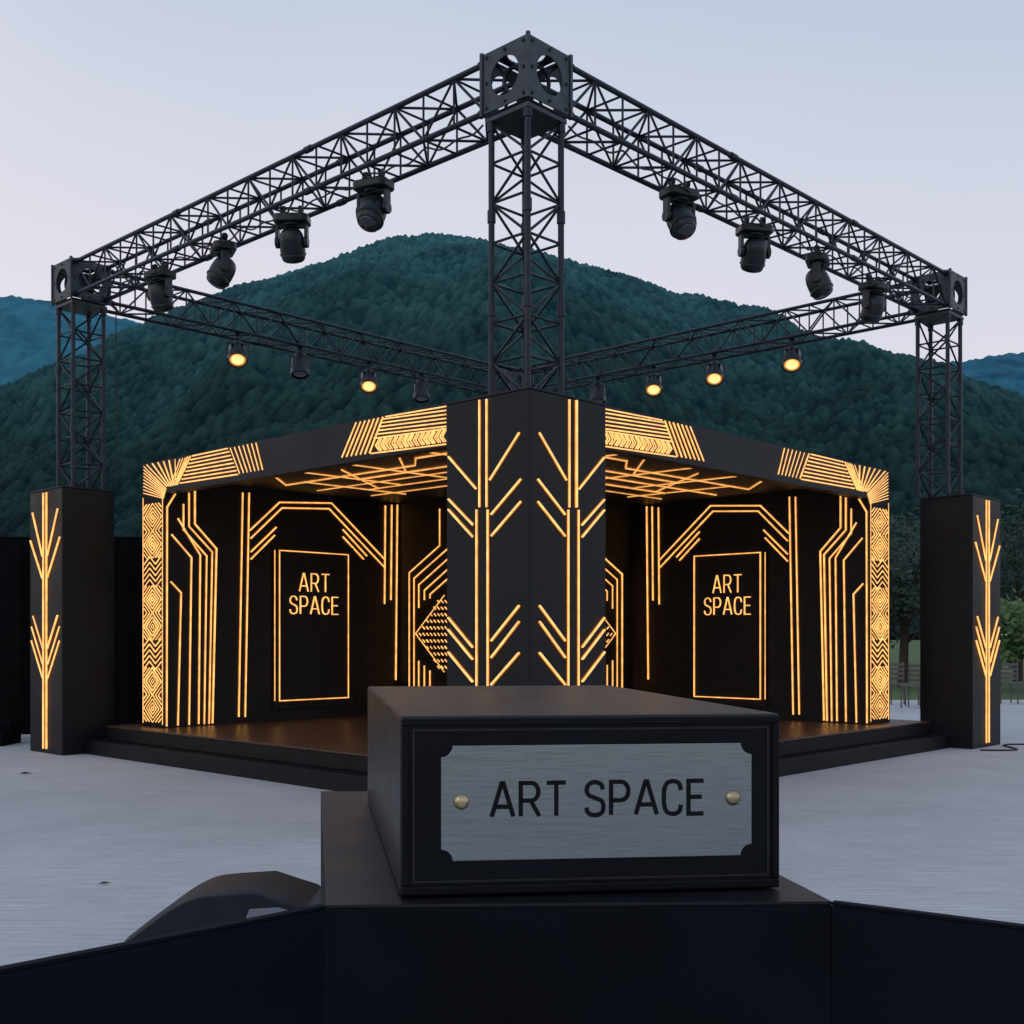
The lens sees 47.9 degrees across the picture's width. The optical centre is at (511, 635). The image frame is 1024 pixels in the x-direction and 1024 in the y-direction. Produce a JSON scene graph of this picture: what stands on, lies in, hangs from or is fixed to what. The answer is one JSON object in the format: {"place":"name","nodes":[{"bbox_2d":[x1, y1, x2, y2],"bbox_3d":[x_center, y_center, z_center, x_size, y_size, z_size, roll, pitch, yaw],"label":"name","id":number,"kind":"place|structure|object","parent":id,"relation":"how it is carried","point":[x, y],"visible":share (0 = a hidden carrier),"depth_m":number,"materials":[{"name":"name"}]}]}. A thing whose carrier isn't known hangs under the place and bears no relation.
{"place":"outdoors","nodes":[
{"label":"outdoors","id":0,"kind":"place"},
{"bbox_2d":[0,720,20,745],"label":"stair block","id":1,"kind":"structure","parent":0,"point":[10,732],"depth_m":15.85,"materials":[{"name":"black"}]},
{"bbox_2d":[0,537,141,734],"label":"backdrop","id":2,"kind":"structure","parent":0,"point":[14,628],"depth_m":17.19,"materials":[{"name":"black fabric"}]},
{"bbox_2d":[0,295,142,384],"bbox_3d":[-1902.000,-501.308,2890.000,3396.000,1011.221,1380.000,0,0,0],"label":"distant hill","id":3,"kind":"structure","parent":0,"point":[27,335],"depth_m":3153.61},
{"bbox_2d":[0,232,1023,639],"bbox_3d":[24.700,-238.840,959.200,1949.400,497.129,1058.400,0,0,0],"label":"forested hill","id":4,"kind":"structure","parent":0,"point":[182,392],"depth_m":930.45,"materials":[{"name":"green plant"}]},
{"bbox_2d":[0,700,1023,965],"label":"plaza paving","id":5,"kind":"structure","parent":0,"point":[938,830],"depth_m":8.64,"materials":[{"name":"grey concrete"}]},
{"bbox_2d":[30,486,114,755],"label":"pillar","id":6,"kind":"structure","parent":5,"relation":"on","point":[71,620],"depth_m":14.66,"materials":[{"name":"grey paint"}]},
{"bbox_2d":[0,904,325,1023],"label":"barrier","id":7,"kind":"object","parent":5,"relation":"on","point":[267,969],"visible":1,"depth_m":1.96,"materials":[{"name":"black"}]},
{"bbox_2d":[125,871,320,941],"bbox_3d":[-1.437,1.359,5.785,0.884,0.270,0.529,0,0,0],"label":"curved bench","id":8,"kind":"object","parent":5,"relation":"on","point":[225,898],"visible":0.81,"depth_m":5.53,"materials":[{"name":"grey concrete"}]},
{"bbox_2d":[51,30,967,496],"bbox_3d":[0.065,-1.677,15.324,8.492,6.351,8.762,0,0,43],"label":"lighting truss frame","id":9,"kind":"object","parent":5,"relation":"on","point":[525,118],"visible":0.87,"depth_m":12.74,"materials":[{"name":"metal"}]},
{"bbox_2d":[144,261,175,312],"bbox_3d":[-4.141,-4.104,13.596,0.356,0.586,0.304,0,0,32],"label":"moving head light","id":10,"kind":"object","parent":9,"relation":"hanging from","point":[160,295],"visible":0.99,"depth_m":13.49,"materials":[{"name":"black plastic"}]},
{"bbox_2d":[206,232,236,289],"bbox_3d":[-3.191,-4.104,12.646,0.317,0.586,0.356,0,0,-24],"label":"moving head light","id":11,"kind":"object","parent":9,"relation":"hanging from","point":[220,272],"visible":0.99,"depth_m":12.54,"materials":[{"name":"black plastic"}]},
{"bbox_2d":[226,332,248,368],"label":"spot light","id":12,"kind":"object","parent":9,"relation":"hanging from","point":[237,356],"visible":1,"depth_m":16.61,"materials":[{"name":"metal"}]},
{"bbox_2d":[273,205,310,263],"bbox_3d":[-2.248,-4.104,11.797,0.356,0.587,0.313,0,0,3],"label":"moving head light","id":13,"kind":"object","parent":9,"relation":"hanging from","point":[291,241],"visible":1,"depth_m":11.71,"materials":[{"name":"black plastic"}]},
{"bbox_2d":[289,346,310,379],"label":"spot light","id":14,"kind":"object","parent":9,"relation":"hanging from","point":[299,368],"visible":1,"depth_m":17.40,"materials":[{"name":"metal"}]},
{"bbox_2d":[359,362,378,393],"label":"spot light","id":15,"kind":"object","parent":9,"relation":"hanging from","point":[368,383],"visible":1,"depth_m":18.39,"materials":[{"name":"black plastic"}]},
{"bbox_2d":[353,168,393,231],"bbox_3d":[-1.318,-4.104,10.864,0.356,0.586,0.322,0,0,26],"label":"moving head light","id":16,"kind":"object","parent":9,"relation":"hanging from","point":[373,208],"visible":0.99,"depth_m":10.79,"materials":[{"name":"metal"}]},
{"bbox_2d":[412,373,430,403],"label":"spot light","id":17,"kind":"object","parent":9,"relation":"hanging from","point":[421,394],"visible":1,"depth_m":19.20,"materials":[{"name":"black plastic"}]},
{"bbox_2d":[588,377,606,403],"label":"spot light","id":18,"kind":"object","parent":9,"relation":"hanging from","point":[597,390],"visible":0.79,"depth_m":19.43,"materials":[{"name":"black plastic"}]},
{"bbox_2d":[643,366,663,397],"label":"spot light","id":19,"kind":"object","parent":9,"relation":"hanging from","point":[653,387],"visible":1,"depth_m":18.65,"materials":[{"name":"black plastic"}]},
{"bbox_2d":[659,179,698,239],"bbox_3d":[1.622,-4.104,11.078,0.356,0.586,0.322,0,0,-29],"label":"moving head light","id":20,"kind":"object","parent":9,"relation":"hanging from","point":[679,218],"visible":0.98,"depth_m":11.00,"materials":[{"name":"black plastic"}]},
{"bbox_2d":[704,354,724,386],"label":"spot light","id":21,"kind":"object","parent":9,"relation":"hanging from","point":[714,376],"visible":1,"depth_m":17.85,"materials":[{"name":"black plastic"}]},
{"bbox_2d":[735,216,773,272],"bbox_3d":[2.538,-4.104,12.098,0.356,0.587,0.313,0,0,-12],"label":"moving head light","id":22,"kind":"object","parent":9,"relation":"hanging from","point":[754,252],"visible":0.99,"depth_m":12.01,"materials":[{"name":"black plastic"}]},
{"bbox_2d":[781,338,802,372],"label":"spot light","id":23,"kind":"object","parent":9,"relation":"hanging from","point":[792,361],"visible":1,"depth_m":16.91,"materials":[{"name":"black plastic"}]},
{"bbox_2d":[805,245,832,299],"bbox_3d":[3.479,-4.104,13.042,0.309,0.587,0.356,0,0,21],"label":"moving head light","id":24,"kind":"object","parent":9,"relation":"hanging from","point":[819,283],"visible":1,"depth_m":12.93,"materials":[{"name":"black plastic"}]},
{"bbox_2d":[858,274,888,323],"bbox_3d":[4.399,-4.104,14.062,0.356,0.586,0.304,0,0,-35],"label":"moving head light","id":25,"kind":"object","parent":9,"relation":"hanging from","point":[873,306],"visible":1,"depth_m":13.96,"materials":[{"name":"black plastic"}]},
{"bbox_2d":[86,715,947,790],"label":"stage platform","id":26,"kind":"structure","parent":5,"relation":"on","point":[328,753],"depth_m":13.19,"materials":[{"name":"black wood"}]},
{"bbox_2d":[142,389,889,727],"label":"stage pavilion","id":27,"kind":"structure","parent":26,"relation":"on","point":[294,575],"depth_m":15.38,"materials":[{"name":"black"}]},
{"bbox_2d":[446,387,605,685],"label":"pillar","id":28,"kind":"structure","parent":5,"relation":"on","point":[525,536],"depth_m":9.24,"materials":[{"name":"grey paint"}]},
{"bbox_2d":[890,661,919,705],"bbox_3d":[8.518,1.026,25.011,0.440,0.940,0.465,0,0,-29],"label":"garden chair","id":29,"kind":"object","parent":5,"relation":"on","point":[902,669],"visible":0.88,"depth_m":25.13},
{"bbox_2d":[900,662,919,707],"bbox_3d":[8.391,1.026,24.010,0.440,0.940,0.465,0,0,40],"label":"garden chair","id":30,"kind":"object","parent":5,"relation":"on","point":[913,675],"visible":0.56,"depth_m":24.19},
{"bbox_2d":[832,900,1023,1023],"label":"barrier","id":31,"kind":"object","parent":5,"relation":"on","point":[891,965],"visible":1,"depth_m":2.09,"materials":[{"name":"black"}]},
{"bbox_2d":[920,493,1000,748],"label":"pillar","id":32,"kind":"structure","parent":5,"relation":"on","point":[960,621],"depth_m":15.46,"materials":[{"name":"grey paint"}]},
{"bbox_2d":[980,743,1023,750],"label":"floor cable","id":33,"kind":"object","parent":5,"relation":"on","point":[1013,748],"visible":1,"depth_m":14.99,"materials":[{"name":"black rubber"}]},
{"bbox_2d":[1000,661,1023,703],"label":"garden chair","id":34,"kind":"object","parent":5,"relation":"on","point":[1017,683],"visible":0.93,"depth_m":25.39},
{"bbox_2d":[0,0,1023,634],"label":"sky","id":35,"kind":"structure","parent":0,"point":[904,119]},
{"bbox_2d":[321,791,831,1023],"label":"display plinth","id":36,"kind":"structure","parent":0,"point":[723,956],"depth_m":2.17,"materials":[{"name":"black paint"}]},
{"bbox_2d":[368,685,778,895],"bbox_3d":[0.046,0.326,2.884,0.746,0.345,1.381,0,0,-10],"label":"sign block","id":37,"kind":"object","parent":36,"relation":"on","point":[520,789],"depth_m":2.24,"materials":[{"name":"black paint"}]},
{"bbox_2d":[890,639,1023,699],"bbox_3d":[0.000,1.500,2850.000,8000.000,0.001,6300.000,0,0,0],"label":"ground","id":38,"kind":"structure","parent":0,"point":[914,653],"depth_m":41.64,"materials":[{"name":"green plant"}]},
{"bbox_2d":[890,512,919,686],"bbox_3d":[11.406,-0.996,34.058,4.628,5.205,4.604,0,0,-41],"label":"broadleaf tree","id":39,"kind":"object","parent":38,"relation":"on","point":[901,595],"visible":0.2,"depth_m":33.19,"materials":[{"name":"green plant"}]},
{"bbox_2d":[890,504,1022,633],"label":"broadleaf tree","id":40,"kind":"object","parent":38,"relation":"on","point":[900,555],"visible":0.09,"depth_m":44.13,"materials":[{"name":"green plant"}]},
{"bbox_2d":[956,488,1023,681],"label":"broadleaf tree","id":41,"kind":"object","parent":38,"relation":"on","point":[1015,565],"visible":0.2,"depth_m":37.25,"materials":[{"name":"green plant"}]},
{"bbox_2d":[1000,586,1023,671],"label":"tree","id":42,"kind":"object","parent":38,"relation":"on","point":[1012,628],"visible":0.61,"depth_m":30.88,"materials":[{"name":"green plant"}]},
{"bbox_2d":[950,352,1023,396],"bbox_3d":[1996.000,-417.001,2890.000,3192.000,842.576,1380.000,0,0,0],"label":"distant hill","id":43,"kind":"structure","parent":0,"point":[1005,371],"depth_m":3221.26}
]}

